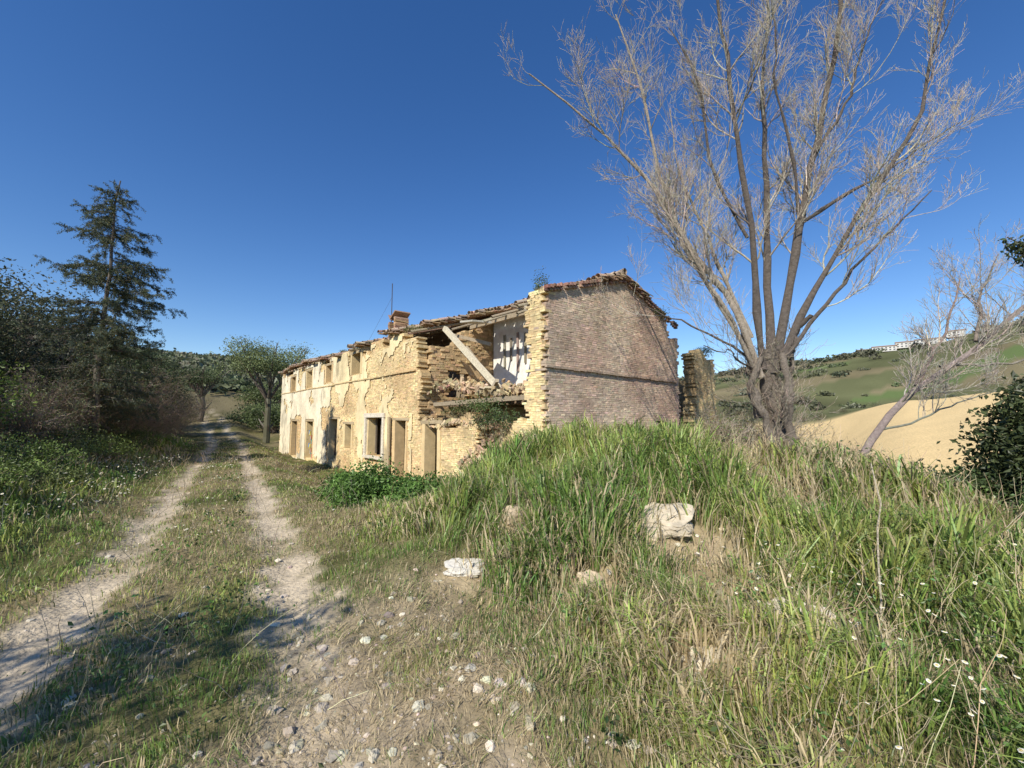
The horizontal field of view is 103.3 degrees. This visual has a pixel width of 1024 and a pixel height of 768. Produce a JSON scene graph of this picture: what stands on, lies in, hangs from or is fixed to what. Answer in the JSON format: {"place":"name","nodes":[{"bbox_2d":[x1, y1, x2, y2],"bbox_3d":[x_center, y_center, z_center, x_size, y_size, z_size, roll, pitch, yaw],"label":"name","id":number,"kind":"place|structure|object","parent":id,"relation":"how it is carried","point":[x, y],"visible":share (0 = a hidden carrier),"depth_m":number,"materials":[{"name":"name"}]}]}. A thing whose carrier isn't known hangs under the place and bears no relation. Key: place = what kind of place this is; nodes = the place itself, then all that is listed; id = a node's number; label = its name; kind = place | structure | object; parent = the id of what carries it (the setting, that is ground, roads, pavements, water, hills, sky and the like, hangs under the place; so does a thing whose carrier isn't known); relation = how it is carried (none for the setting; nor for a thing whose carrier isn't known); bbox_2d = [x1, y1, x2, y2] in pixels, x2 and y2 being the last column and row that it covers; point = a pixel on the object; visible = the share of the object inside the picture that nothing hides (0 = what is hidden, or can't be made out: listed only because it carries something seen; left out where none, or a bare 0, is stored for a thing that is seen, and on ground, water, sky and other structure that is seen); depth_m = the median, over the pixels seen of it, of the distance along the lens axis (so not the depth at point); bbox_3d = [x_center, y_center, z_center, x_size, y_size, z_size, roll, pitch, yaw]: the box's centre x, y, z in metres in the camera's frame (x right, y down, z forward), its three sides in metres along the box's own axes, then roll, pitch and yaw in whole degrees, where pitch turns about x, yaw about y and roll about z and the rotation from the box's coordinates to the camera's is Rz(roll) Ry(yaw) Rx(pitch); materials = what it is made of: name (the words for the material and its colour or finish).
{"place":"outdoors","nodes":[
{"label":"outdoors","id":0,"kind":"place"},
{"bbox_2d":[11,487,1002,767],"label":"gravel","id":1,"kind":"structure","parent":0,"point":[339,755],"depth_m":2.25,"materials":[{"name":"stone"}]},
{"bbox_2d":[0,320,1023,767],"bbox_3d":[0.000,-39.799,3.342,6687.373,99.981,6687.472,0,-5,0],"label":"ground","id":2,"kind":"structure","parent":0,"point":[924,436],"depth_m":3.41,"materials":[{"name":"beige soil"}]},
{"bbox_2d":[0,432,16,461],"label":"shrub","id":3,"kind":"object","parent":2,"relation":"on","point":[2,436],"visible":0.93,"depth_m":7.56,"materials":[{"name":"green plant"}]},
{"bbox_2d":[0,379,36,430],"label":"evergreen shrub","id":4,"kind":"object","parent":2,"relation":"on","point":[7,410],"visible":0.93,"depth_m":9.65,"materials":[{"name":"green plant"}]},
{"bbox_2d":[0,360,51,402],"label":"evergreen shrub","id":5,"kind":"object","parent":2,"relation":"on","point":[2,372],"visible":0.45,"depth_m":12.15,"materials":[{"name":"green plant"}]},
{"bbox_2d":[0,453,54,485],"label":"shrub","id":6,"kind":"object","parent":2,"relation":"on","point":[5,474],"visible":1,"depth_m":6.58,"materials":[{"name":"green plant"}]},
{"bbox_2d":[0,258,64,392],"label":"evergreen shrub","id":7,"kind":"object","parent":2,"relation":"on","point":[5,326],"visible":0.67,"depth_m":14.60,"materials":[{"name":"green plant"}]},
{"bbox_2d":[0,432,89,466],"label":"shrub","id":8,"kind":"object","parent":2,"relation":"on","point":[40,451],"visible":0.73,"depth_m":9.00,"materials":[{"name":"green plant"}]},
{"bbox_2d":[0,380,100,439],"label":"bramble thicket","id":9,"kind":"object","parent":2,"relation":"on","point":[57,411],"visible":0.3,"depth_m":11.51,"materials":[{"name":"brown plant"}]},
{"bbox_2d":[0,373,102,454],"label":"bramble thicket","id":10,"kind":"object","parent":2,"relation":"on","point":[27,428],"visible":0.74,"depth_m":10.16,"materials":[{"name":"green plant"}]},
{"bbox_2d":[7,459,95,487],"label":"shrub","id":11,"kind":"object","parent":2,"relation":"on","point":[74,472],"visible":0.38,"depth_m":7.94,"materials":[{"name":"green plant"}]},
{"bbox_2d":[2,419,112,461],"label":"shrub","id":12,"kind":"object","parent":2,"relation":"on","point":[75,443],"visible":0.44,"depth_m":10.95,"materials":[{"name":"green plant"}]},
{"bbox_2d":[0,257,119,401],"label":"evergreen shrub","id":13,"kind":"object","parent":2,"relation":"on","point":[19,294],"visible":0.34,"depth_m":18.08,"materials":[{"name":"green plant"}]},
{"bbox_2d":[0,355,119,436],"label":"bramble thicket","id":14,"kind":"object","parent":2,"relation":"on","point":[64,401],"visible":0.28,"depth_m":12.34,"materials":[{"name":"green plant"}]},
{"bbox_2d":[0,298,126,389],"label":"bramble thicket","id":15,"kind":"object","parent":2,"relation":"on","point":[38,347],"visible":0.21,"depth_m":15.94,"materials":[{"name":"green plant"}]},
{"bbox_2d":[22,359,132,434],"bbox_3d":[-15.435,0.762,14.222,3.238,3.346,3.346,2,-5,-27],"label":"bramble thicket","id":16,"kind":"object","parent":2,"relation":"on","point":[101,418],"visible":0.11,"depth_m":13.98,"materials":[{"name":"brown plant"}]},
{"bbox_2d":[3,351,161,426],"bbox_3d":[-16.881,0.369,16.137,4.203,3.443,4.584,0,-5,0],"label":"evergreen shrub","id":17,"kind":"object","parent":2,"relation":"on","point":[57,383],"visible":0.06,"depth_m":15.78,"materials":[{"name":"green plant"}]},
{"bbox_2d":[0,179,187,449],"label":"spruce tree","id":18,"kind":"object","parent":2,"relation":"on","point":[106,340],"visible":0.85,"depth_m":13.99,"materials":[{"name":"green plant"}]},
{"bbox_2d":[23,337,166,398],"bbox_3d":[-19.571,0.007,18.929,5.490,4.450,4.806,0,-5,0],"label":"evergreen shrub","id":19,"kind":"object","parent":2,"relation":"on","point":[124,363],"visible":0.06,"depth_m":19.21,"materials":[{"name":"green plant"}]},
{"bbox_2d":[13,359,184,437],"bbox_3d":[-15.768,0.631,15.458,4.552,3.395,4.557,0,-5,0],"label":"bramble thicket","id":20,"kind":"object","parent":2,"relation":"on","point":[160,404],"visible":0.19,"depth_m":16.03,"materials":[{"name":"brown plant"}]},
{"bbox_2d":[63,429,145,461],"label":"shrub","id":21,"kind":"object","parent":2,"relation":"on","point":[110,449],"visible":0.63,"depth_m":12.62,"materials":[{"name":"green plant"}]},
{"bbox_2d":[30,320,192,422],"bbox_3d":[-21.492,-0.697,21.692,6.508,6.071,6.928,-4,-6,40],"label":"evergreen shrub","id":22,"kind":"object","parent":2,"relation":"on","point":[158,368],"visible":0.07,"depth_m":21.96,"materials":[{"name":"green plant"}]},
{"bbox_2d":[103,424,162,451],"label":"shrub","id":23,"kind":"object","parent":2,"relation":"on","point":[130,435],"visible":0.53,"depth_m":15.67,"materials":[{"name":"green plant"}]},
{"bbox_2d":[70,348,196,439],"bbox_3d":[-17.445,0.625,18.503,5.879,4.509,5.760,0,-5,0],"label":"bramble thicket","id":24,"kind":"object","parent":2,"relation":"on","point":[138,423],"visible":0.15,"depth_m":18.59,"materials":[{"name":"brown plant"}]},
{"bbox_2d":[126,343,191,426],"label":"evergreen shrub","id":25,"kind":"object","parent":2,"relation":"on","point":[165,378],"visible":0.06,"depth_m":26.28,"materials":[{"name":"green plant"}]},
{"bbox_2d":[120,337,197,395],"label":"evergreen shrub","id":26,"kind":"object","parent":2,"relation":"on","point":[175,359],"visible":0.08,"depth_m":36.70,"materials":[{"name":"green plant"}]},
{"bbox_2d":[122,374,202,438],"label":"bramble thicket","id":27,"kind":"object","parent":2,"relation":"on","point":[167,417],"visible":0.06,"depth_m":22.82,"materials":[{"name":"brown plant"}]},
{"bbox_2d":[131,350,201,413],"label":"evergreen shrub","id":28,"kind":"object","parent":2,"relation":"on","point":[188,396],"visible":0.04,"depth_m":31.55,"materials":[{"name":"green plant"}]},
{"bbox_2d":[114,364,223,446],"bbox_3d":[-18.241,1.105,20.371,6.243,4.393,5.452,5,-7,-43],"label":"bramble thicket","id":29,"kind":"object","parent":2,"relation":"on","point":[168,421],"visible":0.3,"depth_m":20.59,"materials":[{"name":"brown plant"}]},
{"bbox_2d":[132,388,216,436],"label":"bramble thicket","id":30,"kind":"object","parent":2,"relation":"on","point":[181,416],"visible":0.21,"depth_m":26.38,"materials":[{"name":"brown plant"}]},
{"bbox_2d":[150,395,207,437],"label":"bramble thicket","id":31,"kind":"object","parent":2,"relation":"on","point":[175,432],"visible":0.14,"depth_m":29.09,"materials":[{"name":"brown plant"}]},
{"bbox_2d":[173,390,216,433],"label":"bramble thicket","id":32,"kind":"object","parent":2,"relation":"on","point":[196,413],"visible":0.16,"depth_m":33.35,"materials":[{"name":"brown plant"}]},
{"bbox_2d":[172,358,245,421],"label":"olive tree","id":33,"kind":"object","parent":2,"relation":"on","point":[205,377],"visible":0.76,"depth_m":42.71,"materials":[{"name":"green plant"}]},
{"bbox_2d":[220,398,280,426],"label":"shrub","id":34,"kind":"object","parent":2,"relation":"on","point":[235,418],"visible":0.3,"depth_m":43.83,"materials":[{"name":"green plant"}]},
{"bbox_2d":[228,377,281,403],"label":"shrub","id":35,"kind":"object","parent":2,"relation":"on","point":[254,397],"visible":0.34,"depth_m":59.03,"materials":[{"name":"green plant"}]},
{"bbox_2d":[243,405,280,432],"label":"shrub","id":36,"kind":"object","parent":2,"relation":"on","point":[253,420],"visible":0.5,"depth_m":41.08,"materials":[{"name":"green plant"}]},
{"bbox_2d":[204,335,319,442],"bbox_3d":[-21.337,0.547,35.774,9.100,9.951,9.327,0,-5,0],"label":"olive tree","id":37,"kind":"object","parent":2,"relation":"on","point":[258,361],"visible":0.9,"depth_m":34.64,"materials":[{"name":"green plant"}]},
{"bbox_2d":[316,468,381,503],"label":"elder bush","id":38,"kind":"object","parent":2,"relation":"on","point":[328,478],"visible":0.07,"depth_m":10.63,"materials":[{"name":"green plant"}]},
{"bbox_2d":[314,452,430,508],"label":"elder bush","id":39,"kind":"object","parent":2,"relation":"on","point":[366,486],"visible":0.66,"depth_m":8.05,"materials":[{"name":"green plant"}]},
{"bbox_2d":[374,470,456,504],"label":"elder bush","id":40,"kind":"object","parent":2,"relation":"on","point":[410,484],"visible":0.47,"depth_m":7.69,"materials":[{"name":"green plant"}]},
{"bbox_2d":[443,558,485,576],"bbox_3d":[-0.470,1.847,4.056,0.445,0.127,0.292,0,-5,0],"label":"limestone rock","id":41,"kind":"object","parent":2,"relation":"on","point":[450,564],"visible":0.77,"depth_m":4.01,"materials":[{"name":"stone"}]},
{"bbox_2d":[278,268,716,487],"bbox_3d":[-4.862,0.159,23.881,10.778,9.721,28.267,4,-6,-41],"label":"ruined farmhouse","id":42,"kind":"object","parent":2,"relation":"on","point":[555,353],"visible":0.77,"depth_m":15.21,"materials":[{"name":"stone"}]},
{"bbox_2d":[308,430,311,457],"bbox_3d":[-12.535,3.746,25.263,0.103,1.725,0.870,4,-6,-41],"label":"painted door","id":43,"kind":"structure","parent":42,"relation":"in","point":[309,445],"depth_m":25.28,"materials":[{"name":"paint"}]},
{"bbox_2d":[295,417,390,476],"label":"doors and frames","id":44,"kind":"structure","parent":42,"relation":"in","point":[388,418],"depth_m":18.03,"materials":[{"name":"brown wood"}]},
{"bbox_2d":[441,404,472,417],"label":"ruin plants","id":45,"kind":"object","parent":42,"relation":"on","point":[459,411],"visible":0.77,"depth_m":13.92,"materials":[{"name":"green plant"}]},
{"bbox_2d":[451,392,516,425],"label":"ruin plants","id":46,"kind":"object","parent":42,"relation":"on","point":[484,404],"visible":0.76,"depth_m":12.54,"materials":[{"name":"green plant"}]},
{"bbox_2d":[462,402,521,445],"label":"ruin plants","id":47,"kind":"object","parent":42,"relation":"attached to","point":[493,417],"visible":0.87,"depth_m":11.68,"materials":[{"name":"green plant"}]},
{"bbox_2d":[530,266,548,305],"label":"ivy","id":48,"kind":"object","parent":42,"relation":"attached to","point":[537,286],"visible":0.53,"depth_m":10.80,"materials":[{"name":"green plant"}]},
{"bbox_2d":[653,306,672,321],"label":"ivy","id":49,"kind":"object","parent":42,"relation":"attached to","point":[663,312],"visible":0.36,"depth_m":14.33,"materials":[{"name":"green plant"}]},
{"bbox_2d":[693,345,713,358],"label":"ivy","id":50,"kind":"object","parent":42,"relation":"attached to","point":[705,351],"visible":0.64,"depth_m":16.39,"materials":[{"name":"green plant"}]},
{"bbox_2d":[0,408,1023,767],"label":"grass","id":51,"kind":"structure","parent":2,"relation":"on","point":[698,472],"depth_m":3.23,"materials":[{"name":"green plant"}]},
{"bbox_2d":[0,418,1023,767],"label":"dry stalks","id":52,"kind":"object","parent":2,"relation":"on","point":[720,438],"visible":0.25,"depth_m":3.31,"materials":[{"name":"beige plant"}]},
{"bbox_2d":[0,441,1023,762],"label":"daisies","id":53,"kind":"object","parent":2,"relation":"on","point":[698,553],"visible":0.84,"depth_m":2.99,"materials":[{"name":"flower petals"},{"name":"plant stems"},{"name":"leaves"}]},
{"bbox_2d":[5,432,1023,767],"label":"weeds","id":54,"kind":"object","parent":2,"relation":"on","point":[713,728],"visible":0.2,"depth_m":2.96,"materials":[{"name":"green plant"}]},
{"bbox_2d":[505,505,523,525],"bbox_3d":[0.045,1.563,4.782,0.261,0.248,0.227,2,-5,-21],"label":"limestone rock","id":55,"kind":"object","parent":2,"relation":"on","point":[514,513],"visible":0.41,"depth_m":4.71,"materials":[{"name":"stone"}]},
{"bbox_2d":[6,316,1023,415],"bbox_3d":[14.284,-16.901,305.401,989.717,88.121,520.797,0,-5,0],"label":"distant trees","id":56,"kind":"object","parent":2,"relation":"on","point":[189,358],"visible":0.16,"depth_m":183.70,"materials":[{"name":"green plant"}]},
{"bbox_2d":[577,569,604,590],"bbox_3d":[0.751,1.841,3.757,0.275,0.189,0.220,5,-7,-44],"label":"limestone rock","id":57,"kind":"object","parent":2,"relation":"on","point":[592,573],"visible":0.37,"depth_m":3.73,"materials":[{"name":"stone"}]},
{"bbox_2d":[637,502,694,540],"bbox_3d":[1.672,1.517,4.489,0.670,0.332,0.497,-2,-5,19],"label":"limestone rock","id":58,"kind":"object","parent":2,"relation":"on","point":[670,526],"visible":0.72,"depth_m":4.37,"materials":[{"name":"stone"}]},
{"bbox_2d":[689,645,719,670],"bbox_3d":[1.290,1.850,2.702,0.230,0.135,0.179,0,-5,0],"label":"limestone rock","id":59,"kind":"object","parent":2,"relation":"on","point":[699,656],"visible":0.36,"depth_m":2.69,"materials":[{"name":"stone"}]},
{"bbox_2d":[691,400,765,447],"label":"bramble thicket","id":60,"kind":"object","parent":2,"relation":"on","point":[717,418],"visible":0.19,"depth_m":10.97,"materials":[{"name":"brown plant"}]},
{"bbox_2d":[704,412,757,449],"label":"bramble thicket","id":61,"kind":"object","parent":2,"relation":"on","point":[725,432],"visible":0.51,"depth_m":9.32,"materials":[{"name":"brown plant"}]},
{"bbox_2d":[702,413,800,447],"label":"bramble thicket","id":62,"kind":"object","parent":2,"relation":"on","point":[749,429],"visible":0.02,"depth_m":12.35,"materials":[{"name":"brown plant"}]},
{"bbox_2d":[682,391,833,449],"bbox_3d":[7.970,1.839,13.645,4.917,3.355,4.581,0,-5,0],"label":"bramble thicket","id":63,"kind":"object","parent":2,"relation":"on","point":[808,431],"visible":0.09,"depth_m":13.00,"materials":[{"name":"brown plant"}]},
{"bbox_2d":[494,0,1023,447],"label":"bare poplar tree","id":64,"kind":"object","parent":2,"relation":"on","point":[767,365],"visible":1,"depth_m":10.22,"materials":[{"name":"grey plant"}]},
{"bbox_2d":[742,413,842,449],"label":"bramble thicket","id":65,"kind":"object","parent":2,"relation":"on","point":[796,432],"visible":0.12,"depth_m":11.06,"materials":[{"name":"brown plant"}]},
{"bbox_2d":[763,597,838,638],"bbox_3d":[2.210,1.818,3.114,0.483,0.213,0.340,-3,-6,32],"label":"limestone rock","id":66,"kind":"object","parent":2,"relation":"on","point":[834,617],"visible":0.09,"depth_m":3.15,"materials":[{"name":"stone"}]},
{"bbox_2d":[802,430,855,460],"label":"bramble thicket","id":67,"kind":"object","parent":2,"relation":"on","point":[826,441],"visible":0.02,"depth_m":10.96,"materials":[{"name":"brown plant"}]},
{"bbox_2d":[833,438,884,457],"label":"bramble thicket","id":68,"kind":"object","parent":2,"relation":"on","point":[853,447],"visible":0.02,"depth_m":12.29,"materials":[{"name":"brown plant"}]},
{"bbox_2d":[715,389,1016,420],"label":"hedgerow","id":69,"kind":"object","parent":2,"relation":"on","point":[842,410],"visible":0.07,"depth_m":143.46,"materials":[{"name":"green plant"}]},
{"bbox_2d":[870,463,881,614],"bbox_3d":[2.805,1.223,3.098,0.068,1.219,0.022,-3,-6,30],"label":"dead sapling","id":70,"kind":"object","parent":2,"relation":"on","point":[880,592],"visible":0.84,"depth_m":3.10,"materials":[{"name":"wood"}]},
{"bbox_2d":[832,434,928,471],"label":"bramble thicket","id":71,"kind":"object","parent":2,"relation":"on","point":[882,450],"visible":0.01,"depth_m":12.91,"materials":[{"name":"brown plant"}]},
{"bbox_2d":[872,345,896,351],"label":"walls","id":72,"kind":"structure","parent":2,"relation":"on","point":[888,348],"depth_m":355.50,"materials":[{"name":"paint"}]},
{"bbox_2d":[895,341,916,349],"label":"walls","id":73,"kind":"structure","parent":2,"relation":"on","point":[900,347],"depth_m":352.71,"materials":[{"name":"paint"}]},
{"bbox_2d":[915,337,945,345],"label":"walls","id":74,"kind":"structure","parent":2,"relation":"on","point":[930,341],"depth_m":338.19,"materials":[{"name":"paint"}]},
{"bbox_2d":[861,215,1023,456],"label":"leaning tree","id":75,"kind":"object","parent":2,"relation":"on","point":[983,341],"visible":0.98,"depth_m":9.42,"materials":[{"name":"grey plant"}]},
{"bbox_2d":[947,330,964,338],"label":"walls","id":76,"kind":"structure","parent":2,"relation":"on","point":[956,334],"depth_m":331.78,"materials":[{"name":"paint"}]},
{"bbox_2d":[908,458,1023,512],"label":"bush","id":77,"kind":"object","parent":2,"relation":"on","point":[958,470],"visible":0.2,"depth_m":6.14,"materials":[{"name":"green plant"}]},
{"bbox_2d":[934,370,1023,515],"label":"evergreen oak","id":78,"kind":"object","parent":2,"relation":"on","point":[1007,437],"visible":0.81,"depth_m":6.29,"materials":[{"name":"green plant"}]},
{"bbox_2d":[998,235,1023,266],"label":"oak branch","id":79,"kind":"object","parent":78,"relation":"attached to","point":[1018,250],"visible":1,"depth_m":6.62,"materials":[{"name":"green plant"}]},
{"bbox_2d":[1007,464,1023,510],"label":"evergreen oak","id":80,"kind":"object","parent":2,"relation":"on","point":[1017,491],"visible":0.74,"depth_m":5.58,"materials":[{"name":"green plant"}]},
{"bbox_2d":[0,0,1023,377],"label":"sky","id":81,"kind":"structure","parent":0,"point":[292,163],"materials":[{"name":"blue"}]}
]}

